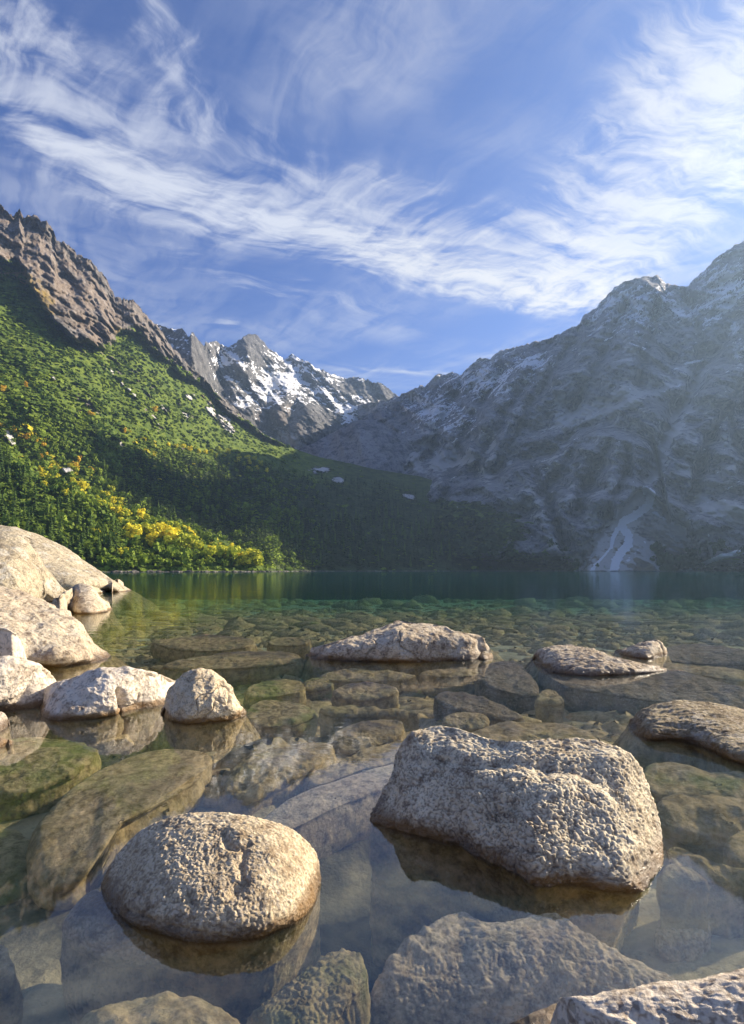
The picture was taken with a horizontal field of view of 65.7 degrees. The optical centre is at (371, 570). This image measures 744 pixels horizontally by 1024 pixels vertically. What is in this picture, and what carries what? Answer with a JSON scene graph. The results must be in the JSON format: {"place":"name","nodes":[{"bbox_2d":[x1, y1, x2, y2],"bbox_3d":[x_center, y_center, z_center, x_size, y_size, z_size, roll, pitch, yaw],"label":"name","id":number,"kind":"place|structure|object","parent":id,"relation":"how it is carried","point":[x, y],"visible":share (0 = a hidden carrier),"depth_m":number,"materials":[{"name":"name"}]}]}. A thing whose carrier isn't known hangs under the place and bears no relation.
{"place":"outdoors","nodes":[
{"label":"outdoors","id":0,"kind":"place"},
{"bbox_2d":[153,323,396,449],"bbox_3d":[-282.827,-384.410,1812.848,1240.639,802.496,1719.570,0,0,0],"label":"snowy mountain","id":1,"kind":"structure","parent":0,"point":[293,401],"depth_m":1748.84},
{"bbox_2d":[0,204,557,571],"bbox_3d":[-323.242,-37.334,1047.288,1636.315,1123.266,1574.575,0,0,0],"label":"hillside","id":2,"kind":"structure","parent":0,"point":[81,304],"depth_m":921.18,"materials":[{"name":"plant"}]},
{"bbox_2d":[20,464,28,489],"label":"spruce tree","id":3,"kind":"object","parent":2,"relation":"on","point":[24,481],"visible":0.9,"depth_m":493.22,"materials":[{"name":"green plant"}]},
{"bbox_2d":[30,481,38,505],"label":"spruce tree","id":4,"kind":"object","parent":2,"relation":"on","point":[34,495],"visible":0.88,"depth_m":475.73,"materials":[{"name":"green plant"}]},
{"bbox_2d":[52,512,58,536],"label":"spruce tree","id":5,"kind":"object","parent":2,"relation":"on","point":[55,526],"visible":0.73,"depth_m":441.75,"materials":[{"name":"green plant"}]},
{"bbox_2d":[64,491,70,515],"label":"spruce tree","id":6,"kind":"object","parent":2,"relation":"on","point":[68,507],"visible":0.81,"depth_m":482.84,"materials":[{"name":"green plant"}]},
{"bbox_2d":[1,423,241,544],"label":"autumn bushes","id":7,"kind":"object","parent":2,"relation":"on","point":[58,463],"visible":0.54,"depth_m":662.62,"materials":[{"name":"yellow plant"}]},
{"bbox_2d":[122,523,142,537],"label":"birch tree","id":8,"kind":"object","parent":2,"relation":"on","point":[133,530],"visible":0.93,"depth_m":468.07,"materials":[{"name":"yellow plant"}]},
{"bbox_2d":[141,522,151,533],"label":"birch tree","id":9,"kind":"object","parent":2,"relation":"on","point":[146,527],"visible":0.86,"depth_m":492.28,"materials":[{"name":"yellow plant"}]},
{"bbox_2d":[145,531,158,545],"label":"birch tree","id":10,"kind":"object","parent":2,"relation":"on","point":[150,538],"visible":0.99,"depth_m":474.76,"materials":[{"name":"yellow plant"}]},
{"bbox_2d":[149,522,167,537],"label":"birch tree","id":11,"kind":"object","parent":2,"relation":"on","point":[158,528],"visible":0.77,"depth_m":483.72,"materials":[{"name":"yellow plant"}]},
{"bbox_2d":[0,442,319,567],"bbox_3d":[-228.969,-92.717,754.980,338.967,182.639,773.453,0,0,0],"label":"mixed wood","id":12,"kind":"object","parent":2,"relation":"on","point":[129,555],"visible":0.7,"depth_m":523.56,"materials":[{"name":"plant"}]},
{"bbox_2d":[164,524,179,539],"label":"birch tree","id":13,"kind":"object","parent":2,"relation":"on","point":[171,531],"visible":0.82,"depth_m":481.13,"materials":[{"name":"yellow plant"}]},
{"bbox_2d":[172,536,189,550],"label":"birch tree","id":14,"kind":"object","parent":2,"relation":"on","point":[177,541],"visible":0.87,"depth_m":473.06,"materials":[{"name":"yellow plant"}]},
{"bbox_2d":[182,533,201,547],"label":"birch tree","id":15,"kind":"object","parent":2,"relation":"on","point":[191,542],"visible":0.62,"depth_m":478.57,"materials":[{"name":"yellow plant"}]},
{"bbox_2d":[200,547,216,563],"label":"birch tree","id":16,"kind":"object","parent":2,"relation":"on","point":[205,553],"visible":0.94,"depth_m":460.93,"materials":[{"name":"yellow plant"}]},
{"bbox_2d":[216,544,226,558],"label":"birch tree","id":17,"kind":"object","parent":2,"relation":"on","point":[221,550],"visible":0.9,"depth_m":470.22,"materials":[{"name":"green plant"}]},
{"bbox_2d":[225,545,240,566],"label":"birch tree","id":18,"kind":"object","parent":2,"relation":"on","point":[233,550],"visible":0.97,"depth_m":470.62,"materials":[{"name":"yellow plant"}]},
{"bbox_2d":[239,550,251,564],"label":"birch tree","id":19,"kind":"object","parent":2,"relation":"on","point":[245,559],"visible":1,"depth_m":472.66,"materials":[{"name":"green plant"}]},
{"bbox_2d":[246,548,261,564],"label":"birch tree","id":20,"kind":"object","parent":2,"relation":"on","point":[255,554],"visible":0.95,"depth_m":475.59,"materials":[{"name":"yellow plant"}]},
{"bbox_2d":[0,259,539,570],"bbox_3d":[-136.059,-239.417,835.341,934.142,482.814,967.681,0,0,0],"label":"dwarf pine cover","id":21,"kind":"object","parent":2,"relation":"on","point":[39,399],"visible":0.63,"depth_m":761.56,"materials":[{"name":"plant"}]},
{"bbox_2d":[120,445,544,569],"bbox_3d":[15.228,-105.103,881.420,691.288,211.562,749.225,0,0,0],"label":"shore forest","id":22,"kind":"object","parent":2,"relation":"on","point":[255,525],"visible":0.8,"depth_m":821.28,"materials":[{"name":"plant"}]},
{"bbox_2d":[299,419,428,473],"bbox_3d":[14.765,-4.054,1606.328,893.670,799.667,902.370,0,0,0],"label":"gray spur","id":23,"kind":"structure","parent":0,"point":[370,443],"depth_m":1487.89,"materials":[{"name":"stone"}]},
{"bbox_2d":[0,602,743,1023],"bbox_3d":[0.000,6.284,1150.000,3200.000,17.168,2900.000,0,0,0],"label":"lake bed","id":24,"kind":"object","parent":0,"point":[30,934],"visible":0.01,"depth_m":3.06,"materials":[{"name":"stone"}]},
{"bbox_2d":[0,711,13,738],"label":"rock","id":25,"kind":"object","parent":24,"relation":"on","point":[5,730],"visible":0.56,"depth_m":5.13,"materials":[{"name":"beige stone"}]},
{"bbox_2d":[0,738,13,759],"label":"rock","id":26,"kind":"object","parent":24,"relation":"on","point":[6,747],"visible":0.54,"depth_m":4.59,"materials":[{"name":"beige stone"}]},
{"bbox_2d":[0,945,23,1023],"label":"submerged boulder","id":27,"kind":"object","parent":24,"relation":"on","point":[11,1002],"visible":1,"depth_m":2.25,"materials":[{"name":"stone"}]},
{"bbox_2d":[0,628,26,658],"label":"boulder","id":28,"kind":"object","parent":24,"relation":"on","point":[10,643],"visible":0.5,"depth_m":6.37,"materials":[{"name":"beige stone"}]},
{"bbox_2d":[0,825,29,905],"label":"submerged boulder","id":29,"kind":"object","parent":24,"relation":"on","point":[13,863],"visible":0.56,"depth_m":3.34,"materials":[{"name":"stone"}]},
{"bbox_2d":[0,655,55,737],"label":"boulder","id":30,"kind":"object","parent":24,"relation":"on","point":[24,682],"visible":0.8,"depth_m":5.83,"materials":[{"name":"beige stone"}]},
{"bbox_2d":[0,531,65,601],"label":"boulder","id":31,"kind":"object","parent":24,"relation":"on","point":[23,568],"visible":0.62,"depth_m":24.52,"materials":[{"name":"stone"}]},
{"bbox_2d":[0,737,101,821],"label":"submerged boulder","id":32,"kind":"object","parent":24,"relation":"on","point":[39,775],"visible":0.91,"depth_m":4.35,"materials":[{"name":"stone"}]},
{"bbox_2d":[0,586,127,681],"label":"boulder","id":33,"kind":"object","parent":24,"relation":"on","point":[59,644],"visible":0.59,"depth_m":8.70,"materials":[{"name":"grey stone"}]},
{"bbox_2d":[0,525,158,612],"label":"boulder","id":34,"kind":"object","parent":24,"relation":"on","point":[67,568],"visible":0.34,"depth_m":37.07,"materials":[{"name":"stone"}]},
{"bbox_2d":[50,583,125,637],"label":"boulder","id":35,"kind":"object","parent":24,"relation":"on","point":[80,598],"visible":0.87,"depth_m":18.96,"materials":[{"name":"grey stone"}]},
{"bbox_2d":[35,666,174,747],"bbox_3d":[-2.668,1.459,6.014,1.833,1.010,1.214,0,0,-25],"label":"boulder","id":36,"kind":"object","parent":24,"relation":"on","point":[94,706],"visible":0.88,"depth_m":5.61,"materials":[{"name":"beige stone"}]},
{"bbox_2d":[60,889,163,1023],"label":"submerged boulder","id":37,"kind":"object","parent":24,"relation":"on","point":[109,955],"visible":0.52,"depth_m":2.31,"materials":[{"name":"grey stone"}]},
{"bbox_2d":[26,749,211,911],"bbox_3d":[-1.643,1.655,3.844,0.888,0.472,1.721,0,0,0],"label":"submerged boulder","id":38,"kind":"object","parent":24,"relation":"on","point":[86,830],"visible":0.94,"depth_m":3.53,"materials":[{"name":"stone"}]},
{"bbox_2d":[154,617,187,622],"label":"submerged stone","id":39,"kind":"object","parent":24,"relation":"on","point":[173,619],"visible":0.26,"depth_m":25.94,"materials":[{"name":"stone"}]},
{"bbox_2d":[161,626,190,629],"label":"submerged stone","id":40,"kind":"object","parent":24,"relation":"on","point":[181,627],"visible":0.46,"depth_m":20.40,"materials":[{"name":"stone"}]},
{"bbox_2d":[146,668,260,751],"bbox_3d":[-1.701,1.396,5.478,1.325,0.939,0.611,0,0,9],"label":"boulder","id":41,"kind":"object","parent":24,"relation":"on","point":[202,709],"visible":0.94,"depth_m":5.32,"materials":[{"name":"beige stone"}]},
{"bbox_2d":[150,634,256,663],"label":"submerged boulder","id":42,"kind":"object","parent":24,"relation":"on","point":[165,651],"visible":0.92,"depth_m":11.55,"materials":[{"name":"stone"}]},
{"bbox_2d":[190,618,227,624],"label":"submerged stone","id":43,"kind":"object","parent":24,"relation":"on","point":[224,621],"visible":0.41,"depth_m":25.01,"materials":[{"name":"stone"}]},
{"bbox_2d":[101,812,320,1023],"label":"boulder","id":44,"kind":"object","parent":24,"relation":"on","point":[221,909],"visible":0.94,"depth_m":2.28,"materials":[{"name":"beige stone"}]},
{"bbox_2d":[158,651,304,687],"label":"submerged boulder","id":45,"kind":"object","parent":24,"relation":"on","point":[242,668],"visible":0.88,"depth_m":9.09,"materials":[{"name":"stone"}]},
{"bbox_2d":[243,679,305,709],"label":"submerged boulder","id":46,"kind":"object","parent":24,"relation":"on","point":[293,691],"visible":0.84,"depth_m":7.26,"materials":[{"name":"stone"}]},
{"bbox_2d":[262,626,286,630],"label":"submerged stone","id":47,"kind":"object","parent":24,"relation":"on","point":[274,627],"visible":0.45,"depth_m":21.42,"materials":[{"name":"stone"}]},
{"bbox_2d":[218,742,336,815],"bbox_3d":[-0.715,1.608,4.395,0.624,0.405,1.067,0,0,36],"label":"submerged boulder","id":48,"kind":"object","parent":24,"relation":"on","point":[253,784],"visible":0.88,"depth_m":4.14,"materials":[{"name":"stone"}]},
{"bbox_2d":[246,700,317,742],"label":"submerged boulder","id":49,"kind":"object","parent":24,"relation":"on","point":[274,719],"visible":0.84,"depth_m":5.97,"materials":[{"name":"stone"}]},
{"bbox_2d":[278,618,299,624],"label":"submerged stone","id":50,"kind":"object","parent":24,"relation":"on","point":[289,622],"visible":0.3,"depth_m":24.42,"materials":[{"name":"stone"}]},
{"bbox_2d":[267,637,311,658],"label":"submerged boulder","id":51,"kind":"object","parent":24,"relation":"on","point":[301,647],"visible":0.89,"depth_m":12.20,"materials":[{"name":"stone"}]},
{"bbox_2d":[292,621,320,627],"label":"submerged stone","id":52,"kind":"object","parent":24,"relation":"on","point":[301,624],"visible":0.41,"depth_m":22.77,"materials":[{"name":"stone"}]},
{"bbox_2d":[292,617,320,621],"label":"submerged stone","id":53,"kind":"object","parent":24,"relation":"on","point":[314,619],"visible":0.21,"depth_m":24.98,"materials":[{"name":"stone"}]},
{"bbox_2d":[246,948,370,1023],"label":"submerged boulder","id":54,"kind":"object","parent":24,"relation":"on","point":[330,988],"visible":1,"depth_m":2.02,"materials":[{"name":"stone"}]},
{"bbox_2d":[302,624,331,630],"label":"submerged stone","id":55,"kind":"object","parent":24,"relation":"on","point":[311,627],"visible":0.4,"depth_m":21.74,"materials":[{"name":"stone"}]},
{"bbox_2d":[303,677,333,700],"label":"submerged boulder","id":56,"kind":"object","parent":24,"relation":"on","point":[320,688],"visible":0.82,"depth_m":7.61,"materials":[{"name":"stone"}]},
{"bbox_2d":[265,763,393,859],"bbox_3d":[-0.167,1.689,3.889,1.323,0.487,0.342,0,0,-36],"label":"submerged boulder","id":57,"kind":"object","parent":24,"relation":"on","point":[326,820],"visible":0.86,"depth_m":3.72,"materials":[{"name":"grey stone"}]},
{"bbox_2d":[320,619,350,625],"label":"submerged stone","id":58,"kind":"object","parent":24,"relation":"on","point":[328,622],"visible":0.34,"depth_m":23.68,"materials":[{"name":"stone"}]},
{"bbox_2d":[302,741,402,792],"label":"submerged boulder","id":59,"kind":"object","parent":24,"relation":"on","point":[366,759],"visible":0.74,"depth_m":4.37,"materials":[{"name":"stone"}]},
{"bbox_2d":[331,681,398,708],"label":"submerged boulder","id":60,"kind":"object","parent":24,"relation":"on","point":[382,696],"visible":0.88,"depth_m":6.82,"materials":[{"name":"stone"}]},
{"bbox_2d":[328,719,405,755],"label":"submerged boulder","id":61,"kind":"object","parent":24,"relation":"on","point":[352,739],"visible":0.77,"depth_m":5.05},
{"bbox_2d":[318,705,418,740],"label":"submerged boulder","id":62,"kind":"object","parent":24,"relation":"on","point":[332,720],"visible":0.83,"depth_m":6.06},
{"bbox_2d":[321,668,417,694],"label":"submerged boulder","id":63,"kind":"object","parent":24,"relation":"on","point":[402,682],"visible":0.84,"depth_m":8.25,"materials":[{"name":"stone"}]},
{"bbox_2d":[300,620,495,686],"bbox_3d":[0.368,1.525,9.544,3.365,1.351,2.018,0,0,-26],"label":"boulder","id":64,"kind":"object","parent":24,"relation":"on","point":[415,649],"visible":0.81,"depth_m":8.93,"materials":[{"name":"grey stone"}]},
{"bbox_2d":[400,692,424,696],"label":"submerged stone","id":65,"kind":"object","parent":24,"relation":"on","point":[410,694],"visible":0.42,"depth_m":8.05,"materials":[{"name":"stone"}]},
{"bbox_2d":[399,696,428,701],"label":"submerged stone","id":66,"kind":"object","parent":24,"relation":"on","point":[416,699],"visible":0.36,"depth_m":7.75,"materials":[{"name":"stone"}]},
{"bbox_2d":[88,599,743,807],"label":"lake gravel","id":67,"kind":"structure","parent":24,"relation":"on","point":[609,727],"depth_m":17.59,"materials":[{"name":"gravel"}]},
{"bbox_2d":[399,701,433,710],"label":"submerged stone","id":68,"kind":"object","parent":24,"relation":"on","point":[422,705],"visible":0.34,"depth_m":7.49,"materials":[{"name":"stone"}]},
{"bbox_2d":[412,710,433,718],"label":"submerged stone","id":69,"kind":"object","parent":24,"relation":"on","point":[429,714],"visible":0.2,"depth_m":7.15,"materials":[{"name":"stone"}]},
{"bbox_2d":[111,570,742,571],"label":"shore rocks","id":70,"kind":"object","parent":24,"relation":"on","point":[289,571],"visible":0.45,"depth_m":455.97,"materials":[{"name":"stone"}]},
{"bbox_2d":[412,620,441,623],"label":"submerged stone","id":71,"kind":"object","parent":24,"relation":"on","point":[423,621],"visible":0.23,"depth_m":23.04,"materials":[{"name":"stone"}]},
{"bbox_2d":[419,667,489,697],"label":"submerged boulder","id":72,"kind":"object","parent":24,"relation":"on","point":[434,683],"visible":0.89,"depth_m":8.09,"materials":[{"name":"stone"}]},
{"bbox_2d":[439,623,470,629],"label":"submerged stone","id":73,"kind":"object","parent":24,"relation":"on","point":[452,626],"visible":0.32,"depth_m":21.92,"materials":[{"name":"stone"}]},
{"bbox_2d":[442,712,489,732],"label":"submerged boulder","id":74,"kind":"object","parent":24,"relation":"on","point":[470,722],"visible":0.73,"depth_m":5.64,"materials":[{"name":"stone"}]},
{"bbox_2d":[433,691,524,725],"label":"submerged boulder","id":75,"kind":"object","parent":24,"relation":"on","point":[446,703],"visible":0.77,"depth_m":6.24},
{"bbox_2d":[477,648,493,667],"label":"rock","id":76,"kind":"object","parent":24,"relation":"on","point":[486,657],"visible":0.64,"depth_m":9.10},
{"bbox_2d":[479,625,519,632],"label":"submerged stone","id":77,"kind":"object","parent":24,"relation":"on","point":[505,629],"visible":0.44,"depth_m":20.09,"materials":[{"name":"stone"}]},
{"bbox_2d":[474,661,539,713],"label":"submerged boulder","id":78,"kind":"object","parent":24,"relation":"on","point":[512,685],"visible":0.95,"depth_m":7.54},
{"bbox_2d":[369,725,663,967],"bbox_3d":[0.694,1.562,2.982,1.535,1.265,0.838,0,0,17],"label":"boulder","id":79,"kind":"object","parent":24,"relation":"on","point":[478,827],"visible":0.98,"depth_m":2.96,"materials":[{"name":"stone"}]},
{"bbox_2d":[370,911,677,1023],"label":"submerged boulder","id":80,"kind":"object","parent":24,"relation":"on","point":[462,967],"visible":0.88,"depth_m":2.21,"materials":[{"name":"grey stone"}]},
{"bbox_2d":[510,1003,556,1023],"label":"boulder","id":81,"kind":"object","parent":24,"relation":"on","point":[543,1016],"visible":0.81,"depth_m":1.72,"materials":[{"name":"grey stone"}]},
{"bbox_2d":[472,721,598,741],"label":"submerged boulder","id":82,"kind":"object","parent":24,"relation":"on","point":[513,731],"visible":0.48,"depth_m":5.13,"materials":[{"name":"stone"}]},
{"bbox_2d":[534,689,563,722],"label":"submerged boulder","id":83,"kind":"object","parent":24,"relation":"on","point":[549,705],"visible":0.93,"depth_m":6.82,"materials":[{"name":"stone"}]},
{"bbox_2d":[536,624,569,632],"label":"submerged stone","id":84,"kind":"object","parent":24,"relation":"on","point":[548,628],"visible":0.43,"depth_m":20.37,"materials":[{"name":"stone"}]},
{"bbox_2d":[566,711,602,721],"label":"submerged stone","id":85,"kind":"object","parent":24,"relation":"on","point":[584,716],"visible":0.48,"depth_m":6.94,"materials":[{"name":"stone"}]},
{"bbox_2d":[573,623,611,629],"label":"submerged stone","id":86,"kind":"object","parent":24,"relation":"on","point":[605,626],"visible":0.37,"depth_m":22.03,"materials":[{"name":"stone"}]},
{"bbox_2d":[524,644,666,692],"bbox_3d":[2.900,1.613,8.335,2.561,0.976,1.566,0,0,40],"label":"boulder","id":87,"kind":"object","parent":24,"relation":"on","point":[569,660],"visible":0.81,"depth_m":7.93,"materials":[{"name":"grey stone"}]},
{"bbox_2d":[598,616,625,621],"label":"submerged stone","id":88,"kind":"object","parent":24,"relation":"on","point":[610,618],"visible":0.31,"depth_m":25.96,"materials":[{"name":"stone"}]},
{"bbox_2d":[538,669,743,715],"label":"submerged boulder","id":89,"kind":"object","parent":24,"relation":"on","point":[633,696],"visible":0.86,"depth_m":7.23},
{"bbox_2d":[613,639,671,664],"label":"boulder","id":90,"kind":"object","parent":24,"relation":"on","point":[652,651],"visible":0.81,"depth_m":9.35,"materials":[{"name":"grey stone"}]},
{"bbox_2d":[550,968,743,1023],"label":"boulder","id":91,"kind":"object","parent":24,"relation":"on","point":[716,999],"visible":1,"depth_m":1.42,"materials":[{"name":"grey stone"}]},
{"bbox_2d":[612,700,743,772],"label":"boulder","id":92,"kind":"object","parent":24,"relation":"on","point":[706,736],"visible":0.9,"depth_m":4.76,"materials":[{"name":"stone"}]},
{"bbox_2d":[656,864,708,932],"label":"submerged boulder","id":93,"kind":"object","parent":24,"relation":"on","point":[681,894],"visible":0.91,"depth_m":2.84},
{"bbox_2d":[653,920,711,962],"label":"submerged boulder","id":94,"kind":"object","parent":24,"relation":"on","point":[674,945],"visible":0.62,"depth_m":2.79,"materials":[{"name":"grey stone"}]},
{"bbox_2d":[643,762,743,805],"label":"submerged boulder","id":95,"kind":"object","parent":24,"relation":"on","point":[663,779],"visible":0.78,"depth_m":3.99,"materials":[{"name":"stone"}]},
{"bbox_2d":[651,662,743,686],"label":"submerged boulder","id":96,"kind":"object","parent":24,"relation":"on","point":[731,676],"visible":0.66,"depth_m":8.49,"materials":[{"name":"stone"}]},
{"bbox_2d":[684,626,714,630],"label":"submerged stone","id":97,"kind":"object","parent":24,"relation":"on","point":[694,628],"visible":0.38,"depth_m":20.16,"materials":[{"name":"stone"}]},
{"bbox_2d":[656,793,743,870],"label":"submerged boulder","id":98,"kind":"object","parent":24,"relation":"on","point":[708,826],"visible":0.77,"depth_m":3.64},
{"bbox_2d":[666,847,743,938],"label":"submerged boulder","id":99,"kind":"object","parent":24,"relation":"on","point":[725,905],"visible":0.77,"depth_m":2.93,"materials":[{"name":"stone"}]},
{"bbox_2d":[666,644,743,670],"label":"submerged boulder","id":100,"kind":"object","parent":24,"relation":"on","point":[709,655],"visible":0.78,"depth_m":10.20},
{"bbox_2d":[723,830,743,867],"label":"submerged boulder","id":101,"kind":"object","parent":24,"relation":"on","point":[733,852],"visible":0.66,"depth_m":3.08,"materials":[{"name":"stone"}]},
{"bbox_2d":[0,0,743,395],"label":"sky","id":102,"kind":"structure","parent":0,"point":[398,195],"materials":[{"name":"blue"}]},
{"bbox_2d":[48,571,743,633],"bbox_3d":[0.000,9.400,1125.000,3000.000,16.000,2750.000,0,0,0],"label":"water","id":103,"kind":"structure","parent":0,"point":[712,593],"depth_m":34.67,"materials":[{"name":"liquid"}]},
{"bbox_2d":[80,991,240,1023],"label":"submerged boulder","id":104,"kind":"object","parent":103,"relation":"in","point":[167,1007],"visible":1,"depth_m":1.90,"materials":[{"name":"stone"}]},
{"bbox_2d":[358,240,743,570],"bbox_3d":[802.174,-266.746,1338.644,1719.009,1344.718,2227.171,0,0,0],"label":"mountain","id":105,"kind":"structure","parent":0,"point":[607,434],"depth_m":1114.34,"materials":[{"name":"stone"}]},
{"bbox_2d":[435,497,743,570],"bbox_3d":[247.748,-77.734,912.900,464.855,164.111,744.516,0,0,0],"label":"foot of wall scrub","id":106,"kind":"object","parent":105,"relation":"on","point":[493,540],"visible":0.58,"depth_m":878.56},
{"bbox_2d":[547,538,743,567],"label":"trees","id":107,"kind":"object","parent":105,"relation":"on","point":[666,559],"visible":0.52,"depth_m":713.57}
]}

